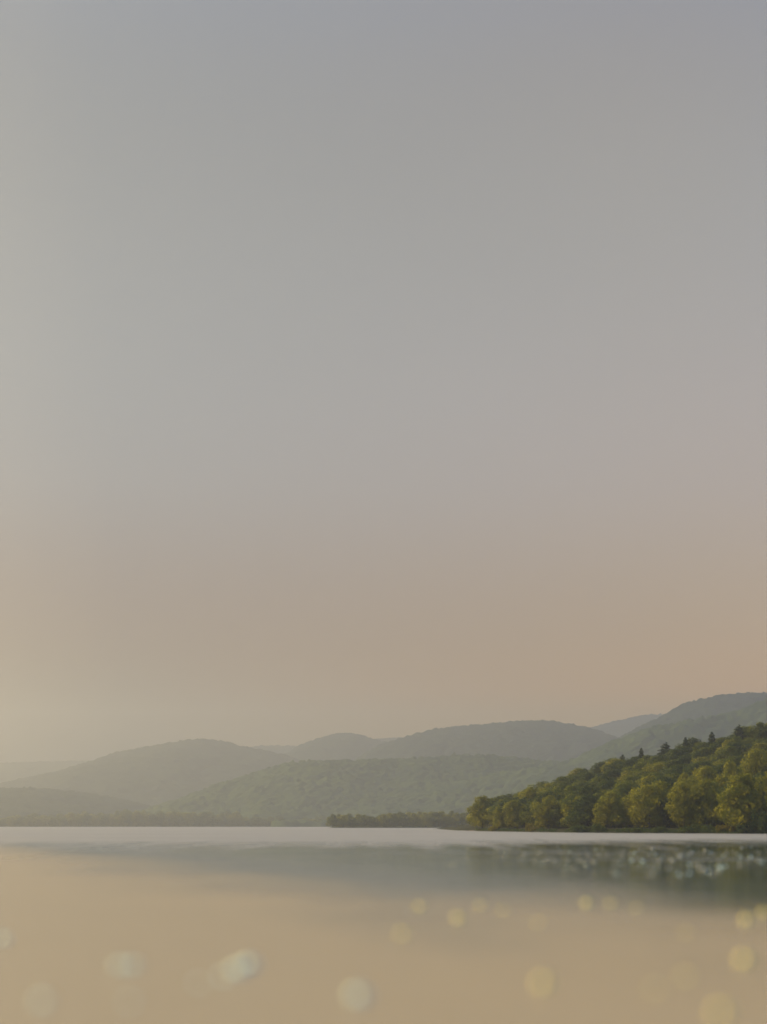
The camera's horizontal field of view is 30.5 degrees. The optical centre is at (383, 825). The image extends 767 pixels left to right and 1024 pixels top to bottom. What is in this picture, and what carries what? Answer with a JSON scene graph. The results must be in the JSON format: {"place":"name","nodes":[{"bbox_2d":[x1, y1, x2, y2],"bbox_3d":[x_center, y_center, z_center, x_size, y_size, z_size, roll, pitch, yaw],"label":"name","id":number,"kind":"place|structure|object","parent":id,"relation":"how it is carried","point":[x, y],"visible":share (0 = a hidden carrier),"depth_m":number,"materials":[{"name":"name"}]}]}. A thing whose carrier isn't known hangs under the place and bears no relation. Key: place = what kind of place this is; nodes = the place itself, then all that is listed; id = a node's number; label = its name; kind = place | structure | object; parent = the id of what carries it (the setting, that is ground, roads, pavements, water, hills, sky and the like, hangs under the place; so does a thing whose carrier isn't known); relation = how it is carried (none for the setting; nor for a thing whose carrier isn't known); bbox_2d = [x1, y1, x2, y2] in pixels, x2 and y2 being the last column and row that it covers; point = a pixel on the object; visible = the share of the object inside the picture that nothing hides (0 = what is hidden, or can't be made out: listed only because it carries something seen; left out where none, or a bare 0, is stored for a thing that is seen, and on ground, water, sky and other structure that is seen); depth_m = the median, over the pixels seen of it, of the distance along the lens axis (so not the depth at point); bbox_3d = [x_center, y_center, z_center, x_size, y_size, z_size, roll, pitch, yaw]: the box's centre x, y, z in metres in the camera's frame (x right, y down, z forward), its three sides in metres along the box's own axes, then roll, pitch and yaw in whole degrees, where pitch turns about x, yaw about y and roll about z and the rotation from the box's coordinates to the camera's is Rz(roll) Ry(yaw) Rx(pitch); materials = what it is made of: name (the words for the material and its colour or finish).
{"place":"outdoors","nodes":[
{"label":"outdoors","id":0,"kind":"place"},
{"bbox_2d":[0,826,269,826],"bbox_3d":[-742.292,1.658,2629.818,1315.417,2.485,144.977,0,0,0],"label":"terrain","id":1,"kind":"structure","parent":0,"point":[134,826],"depth_m":2572.41,"materials":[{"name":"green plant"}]},
{"bbox_2d":[64,812,75,825],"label":"broadleaf tree","id":2,"kind":"object","parent":1,"relation":"on","point":[70,817],"visible":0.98,"depth_m":2580.91,"materials":[{"name":"green plant"}]},
{"bbox_2d":[82,813,92,825],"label":"broadleaf tree","id":3,"kind":"object","parent":1,"relation":"on","point":[86,817],"visible":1,"depth_m":2569.15,"materials":[{"name":"green plant"}]},
{"bbox_2d":[99,814,109,825],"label":"broadleaf tree","id":4,"kind":"object","parent":1,"relation":"on","point":[104,821],"visible":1,"depth_m":2572.10,"materials":[{"name":"green plant"}]},
{"bbox_2d":[112,815,127,825],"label":"broadleaf tree","id":5,"kind":"object","parent":1,"relation":"on","point":[118,820],"visible":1,"depth_m":2571.73,"materials":[{"name":"green plant"}]},
{"bbox_2d":[120,810,133,825],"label":"broadleaf tree","id":6,"kind":"object","parent":1,"relation":"on","point":[127,814],"visible":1,"depth_m":2576.41,"materials":[{"name":"green plant"}]},
{"bbox_2d":[130,810,143,825],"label":"broadleaf tree","id":7,"kind":"object","parent":1,"relation":"on","point":[136,818],"visible":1,"depth_m":2569.53,"materials":[{"name":"green plant"}]},
{"bbox_2d":[139,810,150,825],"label":"broadleaf tree","id":8,"kind":"object","parent":1,"relation":"on","point":[145,818],"visible":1,"depth_m":2569.84,"materials":[{"name":"green plant"}]},
{"bbox_2d":[148,813,159,825],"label":"broadleaf tree","id":9,"kind":"object","parent":1,"relation":"on","point":[152,821],"visible":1,"depth_m":2571.63,"materials":[{"name":"green plant"}]},
{"bbox_2d":[162,811,175,825],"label":"broadleaf tree","id":10,"kind":"object","parent":1,"relation":"on","point":[168,819],"visible":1,"depth_m":2572.93,"materials":[{"name":"green plant"}]},
{"bbox_2d":[172,812,184,825],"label":"broadleaf tree","id":11,"kind":"object","parent":1,"relation":"on","point":[179,817],"visible":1,"depth_m":2576.40,"materials":[{"name":"green plant"}]},
{"bbox_2d":[180,812,196,825],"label":"broadleaf tree","id":12,"kind":"object","parent":1,"relation":"on","point":[187,817],"visible":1,"depth_m":2569.30,"materials":[{"name":"green plant"}]},
{"bbox_2d":[197,812,210,825],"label":"broadleaf tree","id":13,"kind":"object","parent":1,"relation":"on","point":[203,815],"visible":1,"depth_m":2574.97,"materials":[{"name":"green plant"}]},
{"bbox_2d":[204,816,220,825],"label":"broadleaf tree","id":14,"kind":"object","parent":1,"relation":"on","point":[213,820],"visible":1,"depth_m":2576.45,"materials":[{"name":"green plant"}]},
{"bbox_2d":[223,814,239,825],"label":"broadleaf tree","id":15,"kind":"object","parent":1,"relation":"on","point":[232,820],"visible":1,"depth_m":2574.95,"materials":[{"name":"green plant"}]},
{"bbox_2d":[0,827,766,1023],"bbox_3d":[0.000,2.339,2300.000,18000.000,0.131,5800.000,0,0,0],"label":"lake water","id":16,"kind":"structure","parent":0,"point":[213,925],"depth_m":33.44,"materials":[{"name":"beige liquid"}]},
{"bbox_2d":[0,0,766,762],"label":"sky","id":17,"kind":"structure","parent":0,"point":[375,369],"materials":[{"name":"grey"}]},
{"bbox_2d":[330,825,452,827],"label":"terrain","id":18,"kind":"structure","parent":0,"point":[391,827],"depth_m":1459.45,"materials":[{"name":"green soil"}]},
{"bbox_2d":[325,814,337,826],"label":"broadleaf tree","id":19,"kind":"object","parent":18,"relation":"on","point":[331,820],"visible":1,"depth_m":1461.69,"materials":[{"name":"green plant"}]},
{"bbox_2d":[335,815,349,826],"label":"broadleaf tree","id":20,"kind":"object","parent":18,"relation":"on","point":[342,820],"visible":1,"depth_m":1461.87,"materials":[{"name":"green plant"}]},
{"bbox_2d":[356,814,369,826],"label":"broadleaf tree","id":21,"kind":"object","parent":18,"relation":"on","point":[363,822],"visible":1,"depth_m":1464.81,"materials":[{"name":"green plant"}]},
{"bbox_2d":[376,814,392,826],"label":"broadleaf tree","id":22,"kind":"object","parent":18,"relation":"on","point":[383,821],"visible":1,"depth_m":1459.77,"materials":[{"name":"green plant"}]},
{"bbox_2d":[386,813,400,826],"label":"broadleaf tree","id":23,"kind":"object","parent":18,"relation":"on","point":[394,819],"visible":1,"depth_m":1460.09,"materials":[{"name":"green plant"}]},
{"bbox_2d":[398,813,408,826],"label":"broadleaf tree","id":24,"kind":"object","parent":18,"relation":"on","point":[403,820],"visible":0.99,"depth_m":1465.46,"materials":[{"name":"green plant"}]},
{"bbox_2d":[407,813,418,826],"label":"broadleaf tree","id":25,"kind":"object","parent":18,"relation":"on","point":[413,819],"visible":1,"depth_m":1464.36,"materials":[{"name":"green plant"}]},
{"bbox_2d":[419,812,431,826],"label":"broadleaf tree","id":26,"kind":"object","parent":18,"relation":"on","point":[424,821],"visible":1,"depth_m":1459.30,"materials":[{"name":"green plant"}]},
{"bbox_2d":[429,812,441,826],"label":"broadleaf tree","id":27,"kind":"object","parent":18,"relation":"on","point":[435,821],"visible":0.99,"depth_m":1465.65,"materials":[{"name":"green plant"}]},
{"bbox_2d":[439,813,452,826],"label":"broadleaf tree","id":28,"kind":"object","parent":18,"relation":"on","point":[446,819],"visible":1,"depth_m":1463.23,"materials":[{"name":"green plant"}]},
{"bbox_2d":[450,813,462,825],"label":"broadleaf tree","id":29,"kind":"object","parent":18,"relation":"on","point":[456,819],"visible":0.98,"depth_m":1461.71,"materials":[{"name":"green plant"}]},
{"bbox_2d":[437,822,766,833],"bbox_3d":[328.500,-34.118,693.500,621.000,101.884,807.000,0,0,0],"label":"terrain","id":30,"kind":"structure","parent":0,"point":[468,827],"depth_m":498.81,"materials":[{"name":"green soil"}]},
{"bbox_2d":[465,795,492,827],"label":"broadleaf tree","id":31,"kind":"object","parent":30,"relation":"on","point":[477,811],"visible":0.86,"depth_m":614.37,"materials":[{"name":"green plant"}]},
{"bbox_2d":[492,806,506,828],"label":"broadleaf tree","id":32,"kind":"object","parent":30,"relation":"on","point":[498,818],"visible":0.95,"depth_m":570.36,"materials":[{"name":"green plant"}]},
{"bbox_2d":[487,797,518,826],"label":"broadleaf tree","id":33,"kind":"object","parent":30,"relation":"on","point":[501,804],"visible":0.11,"depth_m":586.45,"materials":[{"name":"green plant"}]},
{"bbox_2d":[501,800,528,827],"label":"broadleaf tree","id":34,"kind":"object","parent":30,"relation":"on","point":[515,808],"visible":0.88,"depth_m":563.62,"materials":[{"name":"green plant"}]},
{"bbox_2d":[498,797,533,826],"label":"broadleaf tree","id":35,"kind":"object","parent":30,"relation":"on","point":[524,800],"visible":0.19,"depth_m":570.80,"materials":[{"name":"green plant"}]},
{"bbox_2d":[519,798,535,826],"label":"broadleaf tree","id":36,"kind":"object","parent":30,"relation":"on","point":[531,820],"visible":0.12,"depth_m":548.47,"materials":[{"name":"green plant"}]},
{"bbox_2d":[517,786,540,800],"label":"broadleaf tree","id":37,"kind":"object","parent":30,"relation":"on","point":[529,793],"visible":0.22,"depth_m":598.93,"materials":[{"name":"green plant"}]},
{"bbox_2d":[524,790,564,827],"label":"broadleaf tree","id":38,"kind":"object","parent":30,"relation":"on","point":[541,797],"visible":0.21,"depth_m":534.28,"materials":[{"name":"green plant"}]},
{"bbox_2d":[530,795,563,828],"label":"broadleaf tree","id":39,"kind":"object","parent":30,"relation":"on","point":[544,818],"visible":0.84,"depth_m":521.37,"materials":[{"name":"green plant"}]},
{"bbox_2d":[550,794,579,826],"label":"broadleaf tree","id":40,"kind":"object","parent":30,"relation":"on","point":[559,815],"visible":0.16,"depth_m":515.47,"materials":[{"name":"green plant"}]},
{"bbox_2d":[551,784,578,798],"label":"broadleaf tree","id":41,"kind":"object","parent":30,"relation":"on","point":[573,788],"visible":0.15,"depth_m":548.76,"materials":[{"name":"green plant"}]},
{"bbox_2d":[560,797,590,826],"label":"broadleaf tree","id":42,"kind":"object","parent":30,"relation":"on","point":[564,806],"visible":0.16,"depth_m":503.40,"materials":[{"name":"green plant"}]},
{"bbox_2d":[569,825,592,832],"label":"shrub","id":43,"kind":"object","parent":30,"relation":"on","point":[578,828],"visible":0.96,"depth_m":473.17,"materials":[{"name":"green plant"}]},
{"bbox_2d":[561,794,607,827],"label":"broadleaf tree","id":44,"kind":"object","parent":30,"relation":"on","point":[585,804],"visible":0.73,"depth_m":488.88,"materials":[{"name":"green plant"}]},
{"bbox_2d":[563,783,605,799],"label":"broadleaf tree","id":45,"kind":"object","parent":30,"relation":"on","point":[588,788],"visible":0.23,"depth_m":531.20,"materials":[{"name":"green plant"}]},
{"bbox_2d":[575,772,595,783],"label":"broadleaf tree","id":46,"kind":"object","parent":30,"relation":"on","point":[588,776],"visible":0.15,"depth_m":649.91,"materials":[{"name":"green plant"}]},
{"bbox_2d":[590,761,606,774],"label":"broadleaf tree","id":47,"kind":"object","parent":30,"relation":"on","point":[597,768],"visible":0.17,"depth_m":714.16,"materials":[{"name":"green plant"}]},
{"bbox_2d":[591,822,606,832],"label":"shrub","id":48,"kind":"object","parent":30,"relation":"on","point":[595,828],"visible":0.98,"depth_m":461.12,"materials":[{"name":"green plant"}]},
{"bbox_2d":[593,780,614,790],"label":"broadleaf tree","id":49,"kind":"object","parent":30,"relation":"on","point":[608,785],"visible":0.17,"depth_m":564.99,"materials":[{"name":"green plant"}]},
{"bbox_2d":[591,791,630,827],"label":"broadleaf tree","id":50,"kind":"object","parent":30,"relation":"on","point":[610,811],"visible":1,"depth_m":475.16,"materials":[{"name":"green plant"}]},
{"bbox_2d":[601,760,624,771],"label":"broadleaf tree","id":51,"kind":"object","parent":30,"relation":"on","point":[613,766],"visible":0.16,"depth_m":685.55,"materials":[{"name":"green plant"}]},
{"bbox_2d":[605,769,622,779],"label":"broadleaf tree","id":52,"kind":"object","parent":30,"relation":"on","point":[609,773],"visible":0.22,"depth_m":646.82,"materials":[{"name":"green plant"}]},
{"bbox_2d":[475,827,766,833],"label":"reeds","id":53,"kind":"object","parent":30,"relation":"on","point":[648,829],"visible":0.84,"depth_m":446.58,"materials":[{"name":"green plant"}]},
{"bbox_2d":[612,781,639,802],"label":"broadleaf tree","id":54,"kind":"object","parent":30,"relation":"on","point":[621,789],"visible":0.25,"depth_m":503.06,"materials":[{"name":"green plant"}]},
{"bbox_2d":[616,758,638,771],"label":"broadleaf tree","id":55,"kind":"object","parent":30,"relation":"on","point":[631,762],"visible":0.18,"depth_m":673.93,"materials":[{"name":"green plant"}]},
{"bbox_2d":[614,770,642,781],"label":"broadleaf tree","id":56,"kind":"object","parent":30,"relation":"on","point":[625,774],"visible":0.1,"depth_m":604.49,"materials":[{"name":"green plant"}]},
{"bbox_2d":[620,792,645,824],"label":"broadleaf tree","id":57,"kind":"object","parent":30,"relation":"on","point":[628,804],"visible":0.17,"depth_m":480.94,"materials":[{"name":"green plant"}]},
{"bbox_2d":[627,783,670,827],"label":"broadleaf tree","id":58,"kind":"object","parent":30,"relation":"on","point":[649,804],"visible":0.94,"depth_m":460.20,"materials":[{"name":"green plant"}]},
{"bbox_2d":[642,762,668,772],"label":"broadleaf tree","id":59,"kind":"object","parent":30,"relation":"on","point":[655,767],"visible":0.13,"depth_m":621.99,"materials":[{"name":"green plant"}]},
{"bbox_2d":[642,780,673,825],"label":"broadleaf tree","id":60,"kind":"object","parent":30,"relation":"on","point":[663,786],"visible":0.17,"depth_m":467.90,"materials":[{"name":"green plant"}]},
{"bbox_2d":[653,775,674,788],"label":"broadleaf tree","id":61,"kind":"object","parent":30,"relation":"on","point":[669,780],"visible":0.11,"depth_m":513.01,"materials":[{"name":"green plant"}]},
{"bbox_2d":[657,742,670,757],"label":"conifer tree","id":62,"kind":"object","parent":30,"relation":"on","point":[664,751],"visible":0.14,"depth_m":710.67,"materials":[{"name":"green plant"}]},
{"bbox_2d":[654,796,681,825],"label":"broadleaf tree","id":63,"kind":"object","parent":30,"relation":"on","point":[666,814],"visible":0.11,"depth_m":457.40,"materials":[{"name":"green plant"}]},
{"bbox_2d":[659,759,684,772],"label":"broadleaf tree","id":64,"kind":"object","parent":30,"relation":"on","point":[672,762],"visible":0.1,"depth_m":611.47,"materials":[{"name":"green plant"}]},
{"bbox_2d":[661,748,687,759],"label":"broadleaf tree","id":65,"kind":"object","parent":30,"relation":"on","point":[680,752],"visible":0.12,"depth_m":681.15,"materials":[{"name":"green plant"}]},
{"bbox_2d":[664,780,701,828],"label":"broadleaf tree","id":66,"kind":"object","parent":30,"relation":"on","point":[682,801],"visible":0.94,"depth_m":443.82,"materials":[{"name":"green plant"}]},
{"bbox_2d":[675,754,694,763],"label":"broadleaf tree","id":67,"kind":"object","parent":30,"relation":"on","point":[685,758],"visible":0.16,"depth_m":637.83,"materials":[{"name":"green plant"}]},
{"bbox_2d":[670,779,700,793],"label":"broadleaf tree","id":68,"kind":"object","parent":30,"relation":"on","point":[693,782],"visible":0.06,"depth_m":471.98,"materials":[{"name":"green plant"}]},
{"bbox_2d":[675,737,707,749],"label":"broadleaf tree","id":69,"kind":"object","parent":30,"relation":"on","point":[692,743],"visible":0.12,"depth_m":730.33,"materials":[{"name":"green plant"}]},
{"bbox_2d":[677,823,714,832],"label":"shrub","id":70,"kind":"object","parent":30,"relation":"on","point":[687,829],"visible":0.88,"depth_m":430.40,"materials":[{"name":"green plant"}]},
{"bbox_2d":[681,760,715,774],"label":"broadleaf tree","id":71,"kind":"object","parent":30,"relation":"on","point":[697,765],"visible":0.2,"depth_m":576.38,"materials":[{"name":"green plant"}]},
{"bbox_2d":[688,746,714,756],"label":"broadleaf tree","id":72,"kind":"object","parent":30,"relation":"on","point":[706,751],"visible":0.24,"depth_m":680.90,"materials":[{"name":"green plant"}]},
{"bbox_2d":[694,765,717,783],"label":"broadleaf tree","id":73,"kind":"object","parent":30,"relation":"on","point":[708,774],"visible":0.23,"depth_m":518.79,"materials":[{"name":"green plant"}]},
{"bbox_2d":[688,776,725,827],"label":"broadleaf tree","id":74,"kind":"object","parent":30,"relation":"on","point":[707,801],"visible":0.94,"depth_m":439.98,"materials":[{"name":"green plant"}]},
{"bbox_2d":[708,739,725,754],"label":"broadleaf tree","id":75,"kind":"object","parent":30,"relation":"on","point":[715,746],"visible":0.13,"depth_m":686.69,"materials":[{"name":"green plant"}]},
{"bbox_2d":[711,774,734,789],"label":"broadleaf tree","id":76,"kind":"object","parent":30,"relation":"on","point":[722,781],"visible":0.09,"depth_m":485.48,"materials":[{"name":"green plant"}]},
{"bbox_2d":[710,745,742,759],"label":"broadleaf tree","id":77,"kind":"object","parent":30,"relation":"on","point":[728,751],"visible":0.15,"depth_m":628.40,"materials":[{"name":"green plant"}]},
{"bbox_2d":[717,756,746,765],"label":"broadleaf tree","id":78,"kind":"object","parent":30,"relation":"on","point":[738,760],"visible":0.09,"depth_m":584.12,"materials":[{"name":"green plant"}]},
{"bbox_2d":[721,759,743,778],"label":"broadleaf tree","id":79,"kind":"object","parent":30,"relation":"on","point":[730,769],"visible":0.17,"depth_m":508.16,"materials":[{"name":"green plant"}]},
{"bbox_2d":[719,741,753,755],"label":"broadleaf tree","id":80,"kind":"object","parent":30,"relation":"on","point":[738,746],"visible":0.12,"depth_m":642.63,"materials":[{"name":"green plant"}]},
{"bbox_2d":[712,773,765,826],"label":"broadleaf tree","id":81,"kind":"object","parent":30,"relation":"on","point":[738,804],"visible":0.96,"depth_m":419.52,"materials":[{"name":"green plant"}]},
{"bbox_2d":[732,724,745,739],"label":"conifer tree","id":82,"kind":"object","parent":30,"relation":"on","point":[738,731],"visible":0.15,"depth_m":710.74,"materials":[{"name":"green plant"}]},
{"bbox_2d":[730,735,752,745],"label":"broadleaf tree","id":83,"kind":"object","parent":30,"relation":"on","point":[737,739],"visible":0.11,"depth_m":674.43,"materials":[{"name":"green plant"}]},
{"bbox_2d":[736,821,757,833],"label":"shrub","id":84,"kind":"object","parent":30,"relation":"on","point":[742,828],"visible":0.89,"depth_m":415.61,"materials":[{"name":"green plant"}]},
{"bbox_2d":[741,747,766,776],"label":"broadleaf tree","id":85,"kind":"object","parent":30,"relation":"on","point":[756,765],"visible":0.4,"depth_m":517.79,"materials":[{"name":"green plant"}]},
{"bbox_2d":[745,722,766,739],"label":"broadleaf tree","id":86,"kind":"object","parent":30,"relation":"on","point":[759,731],"visible":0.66,"depth_m":705.49,"materials":[{"name":"green plant"}]},
{"bbox_2d":[751,807,766,832],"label":"shrub","id":87,"kind":"object","parent":30,"relation":"on","point":[761,822],"visible":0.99,"depth_m":412.21,"materials":[{"name":"green plant"}]},
{"bbox_2d":[752,772,766,824],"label":"broadleaf tree","id":88,"kind":"object","parent":30,"relation":"on","point":[763,788],"visible":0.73,"depth_m":416.78,"materials":[{"name":"green plant"}]},
{"bbox_3d":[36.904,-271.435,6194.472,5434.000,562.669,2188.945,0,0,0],"label":"hill","id":89,"kind":"structure","parent":0,"visible":0},
{"bbox_2d":[0,713,662,782],"bbox_3d":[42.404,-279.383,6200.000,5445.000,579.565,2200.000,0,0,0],"label":"forest","id":90,"kind":"object","parent":89,"relation":"on","point":[17,770],"visible":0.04,"depth_m":6458.11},
{"bbox_3d":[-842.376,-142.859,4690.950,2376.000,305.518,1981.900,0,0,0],"label":"hill","id":91,"kind":"structure","parent":0,"visible":0},
{"bbox_2d":[0,738,299,805],"bbox_3d":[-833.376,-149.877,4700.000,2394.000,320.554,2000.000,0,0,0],"label":"forest","id":92,"kind":"object","parent":91,"relation":"on","point":[157,774],"visible":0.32,"depth_m":4528.35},
{"bbox_3d":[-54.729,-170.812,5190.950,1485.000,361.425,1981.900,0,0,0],"label":"hill","id":93,"kind":"structure","parent":0,"visible":0},
{"bbox_2d":[284,732,386,761],"bbox_3d":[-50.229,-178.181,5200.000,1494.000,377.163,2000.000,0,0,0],"label":"forest","id":94,"kind":"object","parent":93,"relation":"on","point":[345,745],"visible":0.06,"depth_m":5302.64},
{"bbox_3d":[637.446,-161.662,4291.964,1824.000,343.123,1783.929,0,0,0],"label":"hill","id":95,"kind":"structure","parent":0,"visible":0},
{"bbox_2d":[353,720,617,761],"bbox_3d":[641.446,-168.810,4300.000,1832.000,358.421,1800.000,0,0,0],"label":"forest","id":96,"kind":"object","parent":95,"relation":"on","point":[546,740],"visible":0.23,"depth_m":4376.20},
{"bbox_3d":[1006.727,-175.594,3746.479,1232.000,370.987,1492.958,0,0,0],"label":"hill","id":97,"kind":"structure","parent":0,"visible":0},
{"bbox_2d":[619,692,766,737],"bbox_3d":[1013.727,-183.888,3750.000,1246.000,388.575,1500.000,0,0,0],"label":"forest","id":98,"kind":"object","parent":97,"relation":"on","point":[713,705],"visible":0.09,"depth_m":3834.34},
{"bbox_3d":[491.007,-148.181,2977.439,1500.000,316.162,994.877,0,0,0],"label":"hill","id":99,"kind":"structure","parent":0,"visible":0},
{"bbox_2d":[243,698,766,826],"bbox_3d":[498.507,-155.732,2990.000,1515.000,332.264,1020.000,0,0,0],"label":"forest","id":100,"kind":"object","parent":99,"relation":"on","point":[459,796],"visible":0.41,"depth_m":2931.37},
{"bbox_3d":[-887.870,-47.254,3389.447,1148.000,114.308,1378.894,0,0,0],"label":"hill","id":101,"kind":"structure","parent":0,"visible":0},
{"bbox_2d":[0,786,151,825],"bbox_3d":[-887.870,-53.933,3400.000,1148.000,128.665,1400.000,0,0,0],"label":"forest","id":102,"kind":"object","parent":101,"relation":"on","point":[24,802],"visible":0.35,"depth_m":3303.28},
{"bbox_3d":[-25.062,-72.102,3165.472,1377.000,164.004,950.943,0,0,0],"label":"hill","id":103,"kind":"structure","parent":0,"visible":0},
{"bbox_2d":[108,752,560,825],"bbox_3d":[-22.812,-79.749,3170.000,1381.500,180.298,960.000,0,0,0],"label":"forest","id":104,"kind":"object","parent":103,"relation":"on","point":[300,789],"visible":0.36,"depth_m":3083.62,"materials":[{"name":"plant"}]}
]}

